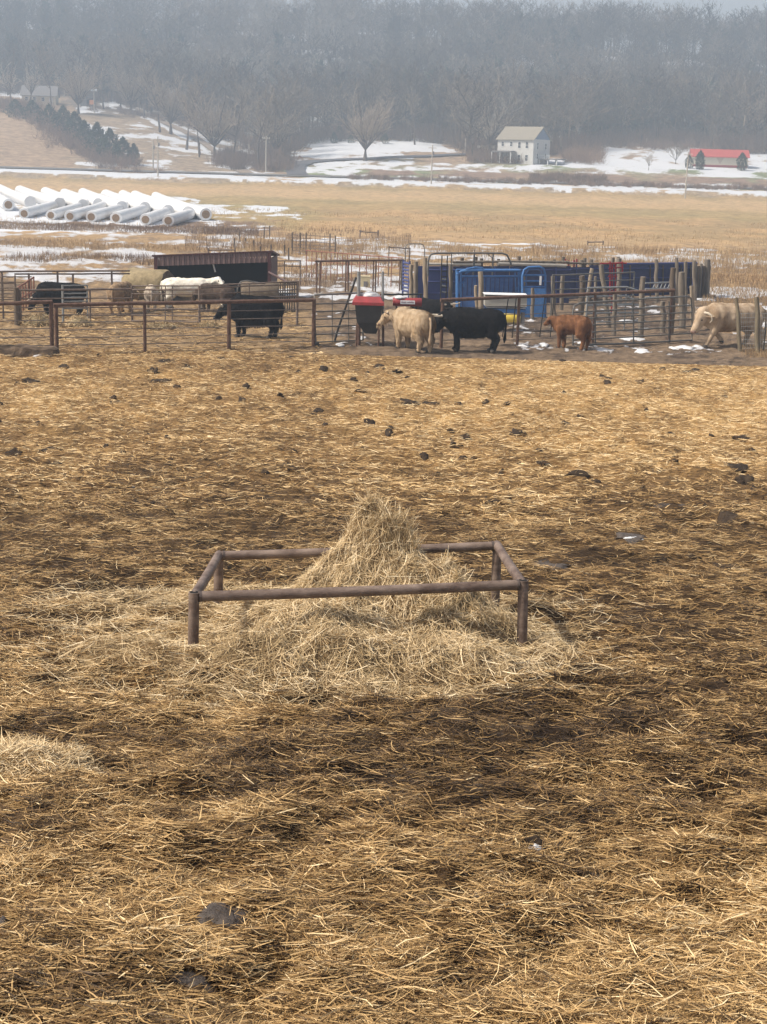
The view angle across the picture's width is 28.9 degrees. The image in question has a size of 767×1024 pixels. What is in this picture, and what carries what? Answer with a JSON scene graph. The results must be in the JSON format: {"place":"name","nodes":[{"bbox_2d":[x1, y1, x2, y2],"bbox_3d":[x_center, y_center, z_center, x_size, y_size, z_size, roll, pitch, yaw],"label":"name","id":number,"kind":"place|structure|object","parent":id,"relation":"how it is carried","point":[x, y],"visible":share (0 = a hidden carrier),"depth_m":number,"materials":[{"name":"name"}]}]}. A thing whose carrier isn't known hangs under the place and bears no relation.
{"place":"outdoors","nodes":[
{"label":"outdoors","id":0,"kind":"place"},
{"bbox_2d":[286,153,468,174],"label":"driveway","id":1,"kind":"structure","parent":0,"point":[300,169],"depth_m":347.96,"materials":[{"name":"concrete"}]},
{"bbox_2d":[0,166,765,188],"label":"road","id":2,"kind":"structure","parent":0,"point":[255,173],"depth_m":307.94,"materials":[{"name":"asphalt"}]},
{"bbox_2d":[0,346,766,1023],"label":"yard","id":3,"kind":"structure","parent":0,"point":[704,472],"depth_m":19.38,"materials":[{"name":"soil"}]},
{"bbox_2d":[0,300,53,345],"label":"pipe fence","id":4,"kind":"object","parent":3,"relation":"on","point":[51,320],"visible":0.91,"depth_m":41.57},
{"bbox_2d":[0,344,59,357],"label":"timber block","id":5,"kind":"object","parent":3,"relation":"on","point":[22,350],"depth_m":40.99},
{"bbox_2d":[0,727,110,781],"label":"hay scrap","id":6,"kind":"object","parent":3,"relation":"on","point":[18,745],"visible":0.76,"depth_m":7.95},
{"bbox_2d":[53,298,315,351],"bbox_3d":[-5.718,-5.474,44.019,8.178,1.580,0.118,-5,14,-27],"label":"pipe fence","id":7,"kind":"object","parent":3,"relation":"on","point":[144,313],"visible":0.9,"depth_m":43.80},
{"bbox_2d":[166,966,220,997],"bbox_3d":[-0.691,1.702,5.364,0.220,0.112,0.097,2,13,0],"label":"mud pad","id":8,"kind":"object","parent":3,"relation":"on","point":[187,979],"visible":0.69,"depth_m":5.35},
{"bbox_2d":[196,902,250,926],"bbox_3d":[-0.636,1.600,5.850,0.236,0.082,0.169,2,13,0],"label":"mud pad","id":9,"kind":"object","parent":3,"relation":"on","point":[209,912],"visible":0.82,"depth_m":5.85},
{"bbox_2d":[0,481,679,719],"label":"hay heap","id":10,"kind":"object","parent":3,"relation":"on","point":[350,642],"visible":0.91,"depth_m":11.24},
{"bbox_2d":[188,540,527,649],"bbox_3d":[-0.217,0.783,12.081,2.744,0.828,1.725,0,13,-8],"label":"pipe feeder","id":11,"kind":"object","parent":3,"relation":"on","point":[495,585],"visible":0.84,"depth_m":11.46,"materials":[{"name":"brown"}]},
{"bbox_2d":[0,304,766,1023],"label":"straw","id":12,"kind":"object","parent":3,"relation":"on","point":[556,986],"visible":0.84,"depth_m":7.76,"materials":[{"name":"plant"}]},
{"bbox_2d":[0,172,766,252],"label":"field","id":13,"kind":"structure","parent":0,"point":[639,212],"depth_m":209.68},
{"bbox_2d":[0,184,35,206],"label":"bale row","id":14,"kind":"object","parent":13,"relation":"on","point":[23,199],"visible":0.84,"depth_m":183.99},
{"bbox_2d":[15,185,65,207],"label":"bale row","id":15,"kind":"object","parent":13,"relation":"on","point":[40,197],"visible":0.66,"depth_m":187.04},
{"bbox_2d":[19,197,64,217],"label":"bale row","id":16,"kind":"object","parent":13,"relation":"on","point":[32,211],"visible":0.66,"depth_m":151.77,"materials":[{"name":"plastic"}]},
{"bbox_2d":[41,187,88,206],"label":"bale row","id":17,"kind":"object","parent":13,"relation":"on","point":[69,199],"visible":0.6,"depth_m":182.37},
{"bbox_2d":[46,199,89,219],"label":"bale row","id":18,"kind":"object","parent":13,"relation":"on","point":[56,213],"visible":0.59,"depth_m":147.64,"materials":[{"name":"plastic"}]},
{"bbox_2d":[60,189,101,204],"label":"bale row","id":19,"kind":"object","parent":13,"relation":"on","point":[93,200],"visible":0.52,"depth_m":188.98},
{"bbox_2d":[64,201,106,220],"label":"bale row","id":20,"kind":"object","parent":13,"relation":"on","point":[76,214],"visible":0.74,"depth_m":147.22,"materials":[{"name":"plastic"}]},
{"bbox_2d":[78,188,127,208],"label":"bale row","id":21,"kind":"object","parent":13,"relation":"on","point":[110,201],"visible":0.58,"depth_m":179.37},
{"bbox_2d":[86,201,129,221],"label":"bale row","id":22,"kind":"object","parent":13,"relation":"on","point":[99,214],"visible":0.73,"depth_m":145.86,"materials":[{"name":"plastic"}]},
{"bbox_2d":[101,189,150,211],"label":"bale row","id":23,"kind":"object","parent":13,"relation":"on","point":[133,202],"visible":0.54,"depth_m":180.84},
{"bbox_2d":[110,205,150,222],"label":"bale row","id":24,"kind":"object","parent":13,"relation":"on","point":[124,215],"visible":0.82,"depth_m":145.13,"materials":[{"name":"plastic"}]},
{"bbox_2d":[118,190,173,212],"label":"bale row","id":25,"kind":"object","parent":13,"relation":"on","point":[155,205],"visible":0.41,"depth_m":170.49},
{"bbox_2d":[140,207,170,224],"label":"bale row","id":26,"kind":"object","parent":13,"relation":"on","point":[154,216],"visible":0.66,"depth_m":139.57,"materials":[{"name":"plastic"}]},
{"bbox_2d":[131,191,192,212],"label":"bale row","id":27,"kind":"object","parent":13,"relation":"on","point":[178,207],"visible":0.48,"depth_m":171.80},
{"bbox_2d":[162,208,195,225],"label":"bale row","id":28,"kind":"object","parent":13,"relation":"on","point":[175,218],"visible":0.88,"depth_m":140.23,"materials":[{"name":"plastic"}]},
{"bbox_2d":[151,192,211,220],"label":"bale row","id":29,"kind":"object","parent":13,"relation":"on","point":[203,213],"visible":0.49,"depth_m":157.08,"materials":[{"name":"plastic"}]},
{"bbox_2d":[0,206,766,357],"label":"dry weeds","id":30,"kind":"object","parent":13,"relation":"on","point":[204,229],"visible":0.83,"depth_m":102.90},
{"bbox_2d":[0,231,766,366],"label":"paddock ground","id":31,"kind":"structure","parent":0,"point":[716,352],"depth_m":55.31,"materials":[{"name":"soil"}]},
{"bbox_2d":[18,312,59,326],"bbox_3d":[-11.576,-6.460,49.810,1.561,0.688,1.104,2,13,0],"label":"hay heap","id":32,"kind":"object","parent":31,"relation":"on","point":[37,316],"visible":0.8,"depth_m":49.56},
{"bbox_2d":[28,281,86,317],"bbox_3d":[-11.540,-7.529,52.675,2.169,1.242,0.776,2,13,4],"label":"cow","id":33,"kind":"object","parent":31,"relation":"on","point":[48,294],"visible":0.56,"depth_m":52.38},
{"bbox_2d":[0,270,129,301],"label":"pen fence","id":34,"kind":"object","parent":31,"relation":"on","point":[57,273],"visible":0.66,"depth_m":56.97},
{"bbox_2d":[13,286,132,325],"bbox_3d":[-10.498,-6.982,50.567,4.175,1.345,0.177,-6,15,-30],"label":"pen fence","id":35,"kind":"object","parent":31,"relation":"on","point":[17,297],"visible":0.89,"depth_m":50.33,"materials":[{"name":"brown metal"}]},
{"bbox_2d":[63,312,93,326],"bbox_3d":[-10.198,-6.384,49.823,1.118,0.680,0.810,2,13,0],"label":"hay heap","id":36,"kind":"object","parent":31,"relation":"on","point":[78,318],"visible":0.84,"depth_m":49.69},
{"bbox_2d":[106,281,139,314],"bbox_3d":[-9.530,-7.862,54.592,0.728,1.168,2.151,5,13,14],"label":"cow","id":37,"kind":"object","parent":31,"relation":"on","point":[118,293],"visible":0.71,"depth_m":53.85},
{"bbox_2d":[121,267,173,300],"bbox_3d":[-9.562,-9.291,60.610,1.874,1.270,1.476,6,14,20],"label":"cow","id":38,"kind":"object","parent":31,"relation":"on","point":[139,276],"visible":0.44,"depth_m":60.02},
{"bbox_2d":[133,319,183,330],"bbox_3d":[-7.518,-6.246,49.922,1.800,0.511,1.183,2,13,0],"label":"hay heap","id":39,"kind":"object","parent":31,"relation":"on","point":[158,324],"visible":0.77,"depth_m":49.70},
{"bbox_2d":[132,285,200,323],"bbox_3d":[-7.475,-7.097,51.168,2.381,1.467,0.088,2,13,1],"label":"pen fence","id":40,"kind":"object","parent":31,"relation":"on","point":[199,299],"visible":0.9,"depth_m":51.10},
{"bbox_2d":[160,277,223,309],"bbox_3d":[-7.246,-8.306,56.501,2.488,1.311,0.702,1,13,-2],"label":"cow","id":41,"kind":"object","parent":31,"relation":"on","point":[186,281],"visible":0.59,"depth_m":56.23},
{"bbox_2d":[191,283,235,309],"bbox_3d":[-6.362,-7.955,55.494,2.067,1.133,0.679,9,15,29],"label":"cow","id":42,"kind":"object","parent":31,"relation":"on","point":[215,296],"visible":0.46,"depth_m":55.15},
{"bbox_2d":[152,251,291,293],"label":"cattle shed","id":43,"kind":"structure","parent":31,"relation":"on","point":[230,268],"depth_m":64.10,"materials":[{"name":"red metal"}]},
{"bbox_2d":[213,294,283,338],"bbox_3d":[-4.319,-6.269,47.745,2.319,1.394,0.919,4,13,10],"label":"cow","id":44,"kind":"object","parent":31,"relation":"on","point":[276,311],"visible":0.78,"depth_m":47.44},
{"bbox_2d":[200,281,298,324],"bbox_3d":[-4.633,-7.209,51.677,3.596,1.614,0.088,-4,14,-24],"label":"pen fence","id":45,"kind":"object","parent":31,"relation":"on","point":[296,289],"visible":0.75,"depth_m":51.60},
{"bbox_2d":[240,281,279,298],"bbox_3d":[-4.733,-8.248,56.926,1.455,1.138,1.334,0,13,-8],"label":"hay bale","id":46,"kind":"object","parent":31,"relation":"on","point":[262,288],"visible":0.29,"depth_m":56.35},
{"bbox_2d":[291,232,335,257],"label":"fence","id":47,"kind":"object","parent":31,"relation":"on","point":[306,241],"visible":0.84,"depth_m":95.23,"materials":[{"name":"brown wood"}]},
{"bbox_2d":[314,292,363,345],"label":"pipe gate","id":48,"kind":"structure","parent":31,"relation":"on","point":[332,326],"depth_m":46.63,"materials":[{"name":"metal"}]},
{"bbox_2d":[305,250,402,286],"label":"rusty fence","id":49,"kind":"object","parent":31,"relation":"on","point":[366,265],"visible":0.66,"depth_m":73.17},
{"bbox_2d":[315,259,403,292],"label":"upright fence","id":50,"kind":"object","parent":31,"relation":"on","point":[376,260],"visible":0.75,"depth_m":66.76,"materials":[{"name":"brown metal"}]},
{"bbox_2d":[352,291,383,345],"bbox_3d":[-0.486,-6.054,46.676,0.979,1.713,1.260,2,13,0],"label":"feed bin","id":51,"kind":"object","parent":31,"relation":"on","point":[368,306],"visible":0.93,"depth_m":46.16,"materials":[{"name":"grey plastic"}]},
{"bbox_2d":[376,306,436,352],"bbox_3d":[0.769,-5.612,45.619,0.976,1.323,2.402,-9,17,-40],"label":"cow","id":52,"kind":"object","parent":31,"relation":"on","point":[417,325],"visible":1,"depth_m":45.05},
{"bbox_2d":[393,295,421,343],"bbox_3d":[0.740,-6.079,47.273,0.921,1.565,0.440,2,13,0],"label":"mineral feeder","id":53,"kind":"object","parent":31,"relation":"on","point":[399,300],"visible":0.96,"depth_m":47.08,"materials":[{"name":"red plastic"}]},
{"bbox_2d":[410,297,460,331],"bbox_3d":[1.667,-6.801,51.369,0.751,1.139,2.128,-8,16,-37],"label":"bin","id":54,"kind":"object","parent":31,"relation":"on","point":[432,306],"visible":0.35,"depth_m":50.92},
{"bbox_2d":[427,250,511,275],"bbox_3d":[3.517,-9.508,60.915,3.692,2.429,0.074,-2,13,-17],"label":"pipe hoop","id":55,"kind":"object","parent":31,"relation":"on","point":[474,253],"visible":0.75,"depth_m":60.70,"materials":[{"name":"grey paint"}]},
{"bbox_2d":[433,307,506,352],"bbox_3d":[2.538,-5.588,45.624,2.482,1.396,0.918,2,13,3],"label":"cow","id":56,"kind":"object","parent":31,"relation":"on","point":[459,323],"visible":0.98,"depth_m":45.33},
{"bbox_2d":[455,266,521,313],"bbox_3d":[4.170,-8.818,58.889,2.734,1.833,1.853,2,13,0],"label":"squeeze chute","id":57,"kind":"object","parent":31,"relation":"on","point":[464,287],"visible":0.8,"depth_m":58.34,"materials":[{"name":"blue paint"}]},
{"bbox_2d":[418,256,570,302],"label":"corral wall","id":58,"kind":"structure","parent":31,"relation":"on","point":[553,266],"depth_m":62.43,"materials":[{"name":"blue metal"}]},
{"bbox_2d":[483,292,526,324],"bbox_3d":[4.235,-7.106,52.119,1.512,1.069,0.960,2,13,0],"label":"stock trough","id":59,"kind":"object","parent":31,"relation":"on","point":[496,302],"visible":0.66,"depth_m":51.72,"materials":[{"name":"white paint"}]},
{"bbox_2d":[439,289,674,347],"bbox_3d":[5.782,-6.312,48.460,8.769,1.864,0.126,-4,14,-24],"label":"pipe fence","id":60,"kind":"object","parent":31,"relation":"on","point":[519,297],"visible":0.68,"depth_m":48.16,"materials":[{"name":"black metal"}]},
{"bbox_2d":[543,314,591,349],"bbox_3d":[5.799,-5.691,47.064,1.673,1.129,0.670,8,14,27],"label":"calf","id":61,"kind":"object","parent":31,"relation":"on","point":[578,326],"visible":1,"depth_m":46.80},
{"bbox_2d":[550,271,634,318],"bbox_3d":[8.018,-8.174,56.731,4.190,1.934,0.059,-7,15,-32],"label":"bar fence","id":62,"kind":"object","parent":31,"relation":"on","point":[632,295],"visible":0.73,"depth_m":56.32,"materials":[{"name":"metal"}]},
{"bbox_2d":[599,264,610,326],"bbox_3d":[8.076,-7.817,54.222,0.612,2.382,0.202,2,13,0],"label":"wooden post","id":63,"kind":"object","parent":31,"relation":"on","point":[602,275],"visible":0.62,"depth_m":54.05,"materials":[{"name":"grey wood"}]},
{"bbox_2d":[585,286,645,328],"bbox_3d":[8.358,-7.275,53.440,2.532,1.666,0.068,-4,14,-23],"label":"silver fence","id":64,"kind":"object","parent":31,"relation":"on","point":[625,304],"visible":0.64,"depth_m":53.31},
{"bbox_2d":[561,257,696,299],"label":"corral wall","id":65,"kind":"structure","parent":31,"relation":"on","point":[646,270],"depth_m":67.80,"materials":[{"name":"blue metal"}]},
{"bbox_2d":[572,295,692,345],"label":"pipe gate","id":66,"kind":"structure","parent":31,"relation":"on","point":[633,322],"depth_m":48.91,"materials":[{"name":"metal"}]},
{"bbox_2d":[637,276,645,337],"bbox_3d":[8.893,-7.019,51.279,0.246,2.163,0.216,9,15,29],"label":"wooden post","id":67,"kind":"object","parent":31,"relation":"on","point":[642,295],"visible":0.82,"depth_m":51.19,"materials":[{"name":"grey wood"}]},
{"bbox_2d":[669,267,675,333],"bbox_3d":[10.201,-7.417,52.611,0.285,2.418,0.242,2,13,0],"label":"wooden post","id":68,"kind":"object","parent":31,"relation":"on","point":[672,278],"visible":0.55,"depth_m":52.43,"materials":[{"name":"brown wood"}]},
{"bbox_2d":[678,272,685,328],"bbox_3d":[10.881,-7.647,54.239,0.389,2.184,0.279,2,13,0],"label":"wooden post","id":69,"kind":"object","parent":31,"relation":"on","point":[681,285],"visible":0.74,"depth_m":54.12,"materials":[{"name":"grey wood"}]},
{"bbox_2d":[692,264,706,297],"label":"corral wall","id":70,"kind":"structure","parent":31,"relation":"on","point":[701,273],"depth_m":69.28,"materials":[{"name":"grey wood"}]},
{"bbox_2d":[704,259,710,296],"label":"wooden post","id":71,"kind":"object","parent":31,"relation":"on","point":[707,263],"visible":0.83,"depth_m":70.03,"materials":[{"name":"wood"}]},
{"bbox_2d":[690,303,766,347],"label":"cow","id":72,"kind":"object","parent":31,"relation":"on","point":[715,318],"visible":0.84,"depth_m":48.48},
{"bbox_2d":[734,297,766,352],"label":"wire fence","id":73,"kind":"object","parent":31,"relation":"on","point":[757,330],"visible":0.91,"depth_m":47.45,"materials":[{"name":"black metal"}]},
{"bbox_2d":[0,17,766,192],"bbox_3d":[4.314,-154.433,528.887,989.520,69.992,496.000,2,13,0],"label":"hillside","id":74,"kind":"structure","parent":0,"point":[20,146],"depth_m":340.87,"materials":[{"name":"snow"}]},
{"bbox_2d":[0,52,21,100],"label":"bare tree","id":75,"kind":"object","parent":74,"relation":"on","point":[8,85],"visible":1,"depth_m":410.23,"materials":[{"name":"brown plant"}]},
{"bbox_2d":[18,55,43,98],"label":"bare tree","id":76,"kind":"object","parent":74,"relation":"on","point":[31,87],"visible":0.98,"depth_m":414.25,"materials":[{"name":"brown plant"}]},
{"bbox_2d":[20,85,59,104],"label":"hilltop house","id":77,"kind":"structure","parent":74,"relation":"on","point":[40,93],"depth_m":422.52,"materials":[{"name":"beige"}]},
{"bbox_2d":[33,45,62,106],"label":"bare tree","id":78,"kind":"object","parent":74,"relation":"on","point":[43,64],"visible":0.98,"depth_m":412.44,"materials":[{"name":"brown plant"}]},
{"bbox_2d":[51,105,72,131],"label":"evergreen tree","id":79,"kind":"object","parent":74,"relation":"on","point":[63,109],"visible":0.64,"depth_m":358.52,"materials":[{"name":"green plant"}]},
{"bbox_2d":[61,111,87,137],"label":"evergreen tree","id":80,"kind":"object","parent":74,"relation":"on","point":[76,119],"visible":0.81,"depth_m":350.97,"materials":[{"name":"green plant"}]},
{"bbox_2d":[49,56,107,113],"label":"bare tree","id":81,"kind":"object","parent":74,"relation":"on","point":[81,96],"visible":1,"depth_m":401.06,"materials":[{"name":"grey plant"}]},
{"bbox_2d":[82,121,111,148],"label":"evergreen tree","id":82,"kind":"object","parent":74,"relation":"on","point":[94,133],"visible":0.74,"depth_m":329.72,"materials":[{"name":"green plant"}]},
{"bbox_2d":[81,49,114,108],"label":"bare tree","id":83,"kind":"object","parent":74,"relation":"on","point":[93,60],"visible":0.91,"depth_m":420.91,"materials":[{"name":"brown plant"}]},
{"bbox_2d":[93,127,123,157],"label":"evergreen tree","id":84,"kind":"object","parent":74,"relation":"on","point":[109,132],"visible":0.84,"depth_m":322.24,"materials":[{"name":"green plant"}]},
{"bbox_2d":[111,136,137,162],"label":"evergreen tree","id":85,"kind":"object","parent":74,"relation":"on","point":[122,142],"visible":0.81,"depth_m":318.32,"materials":[{"name":"green plant"}]},
{"bbox_2d":[107,59,158,112],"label":"bare tree","id":86,"kind":"object","parent":74,"relation":"on","point":[131,91],"visible":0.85,"depth_m":417.29,"materials":[{"name":"grey plant"}]},
{"bbox_2d":[130,59,158,117],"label":"bare tree","id":87,"kind":"object","parent":74,"relation":"on","point":[144,90],"visible":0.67,"depth_m":412.54,"materials":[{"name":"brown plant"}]},
{"bbox_2d":[135,60,173,132],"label":"bare tree","id":88,"kind":"object","parent":74,"relation":"on","point":[160,96],"visible":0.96,"depth_m":378.42,"materials":[{"name":"grey plant"}]},
{"bbox_2d":[144,70,202,133],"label":"bare tree","id":89,"kind":"object","parent":74,"relation":"on","point":[170,108],"visible":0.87,"depth_m":380.47,"materials":[{"name":"grey plant"}]},
{"bbox_2d":[174,71,208,149],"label":"bare tree","id":90,"kind":"object","parent":74,"relation":"on","point":[201,100],"visible":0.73,"depth_m":356.62,"materials":[{"name":"grey plant"}]},
{"bbox_2d":[136,107,253,172],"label":"farm lane","id":91,"kind":"structure","parent":74,"relation":"on","point":[201,141],"depth_m":389.30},
{"bbox_2d":[181,75,218,154],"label":"bare tree","id":92,"kind":"object","parent":74,"relation":"on","point":[190,96],"visible":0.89,"depth_m":351.60,"materials":[{"name":"grey plant"}]},
{"bbox_2d":[178,82,242,154],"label":"bare tree","id":93,"kind":"object","parent":74,"relation":"on","point":[210,131],"visible":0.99,"depth_m":348.78,"materials":[{"name":"grey plant"}]},
{"bbox_2d":[213,84,257,154],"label":"bare tree","id":94,"kind":"object","parent":74,"relation":"on","point":[244,95],"visible":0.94,"depth_m":348.74,"materials":[{"name":"grey plant"}]},
{"bbox_2d":[239,86,278,161],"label":"bare tree","id":95,"kind":"object","parent":74,"relation":"on","point":[264,120],"visible":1,"depth_m":333.90,"materials":[{"name":"grey plant"}]},
{"bbox_2d":[248,99,306,148],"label":"bare tree","id":96,"kind":"object","parent":74,"relation":"on","point":[276,135],"visible":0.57,"depth_m":357.04,"materials":[{"name":"grey plant"}]},
{"bbox_2d":[328,83,397,160],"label":"bare tree","id":97,"kind":"object","parent":74,"relation":"on","point":[362,135],"visible":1,"depth_m":343.68,"materials":[{"name":"grey plant"}]},
{"bbox_2d":[0,0,766,155],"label":"woods","id":98,"kind":"object","parent":74,"relation":"on","point":[619,23],"visible":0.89,"depth_m":503.55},
{"bbox_2d":[0,74,766,190],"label":"roadside brush","id":99,"kind":"object","parent":74,"relation":"on","point":[583,148],"visible":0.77,"depth_m":371.03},
{"bbox_2d":[0,0,766,137],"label":"evergreen undergrowth","id":100,"kind":"object","parent":74,"relation":"on","point":[635,123],"visible":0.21,"depth_m":499.94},
{"bbox_2d":[375,80,423,127],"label":"bare tree","id":101,"kind":"object","parent":74,"relation":"on","point":[403,114],"visible":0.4,"depth_m":406.12,"materials":[{"name":"grey plant"}]},
{"bbox_2d":[400,87,428,144],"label":"bare tree","id":102,"kind":"object","parent":74,"relation":"on","point":[412,108],"visible":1,"depth_m":381.20,"materials":[{"name":"grey plant"}]},
{"bbox_2d":[443,72,476,148],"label":"bare tree","id":103,"kind":"object","parent":74,"relation":"on","point":[451,91],"visible":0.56,"depth_m":376.86,"materials":[{"name":"grey plant"}]},
{"bbox_2d":[445,67,508,133],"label":"bare tree","id":104,"kind":"object","parent":74,"relation":"on","point":[498,81],"visible":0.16,"depth_m":387.30,"materials":[{"name":"grey plant"}]},
{"bbox_2d":[473,88,510,152],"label":"bare tree","id":105,"kind":"object","parent":74,"relation":"on","point":[488,131],"visible":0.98,"depth_m":355.62,"materials":[{"name":"grey plant"}]},
{"bbox_2d":[485,60,524,114],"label":"bare tree","id":106,"kind":"object","parent":74,"relation":"on","point":[514,78],"visible":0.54,"depth_m":406.24,"materials":[{"name":"grey plant"}]},
{"bbox_2d":[491,126,565,164],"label":"farmhouse","id":107,"kind":"object","parent":74,"relation":"on","point":[531,145],"visible":0.95,"depth_m":342.91,"materials":[{"name":"white"}]},
{"bbox_2d":[689,149,749,168],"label":"red roofed shed","id":108,"kind":"structure","parent":74,"relation":"on","point":[721,158],"depth_m":343.83,"materials":[{"name":"beige"}]},
{"bbox_2d":[727,77,766,137],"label":"bare tree","id":109,"kind":"object","parent":74,"relation":"on","point":[754,127],"visible":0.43,"depth_m":409.61,"materials":[{"name":"grey plant"}]},
{"bbox_2d":[2,0,766,52],"label":"sky","id":110,"kind":"structure","parent":0,"point":[727,5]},
{"bbox_2d":[521,266,545,317],"bbox_3d":[5.811,-8.434,57.039,1.104,1.994,0.276,-2,13,-15],"label":"arched door","id":111,"kind":"structure","parent":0,"point":[539,303],"depth_m":57.03,"materials":[{"name":"blue paint"}]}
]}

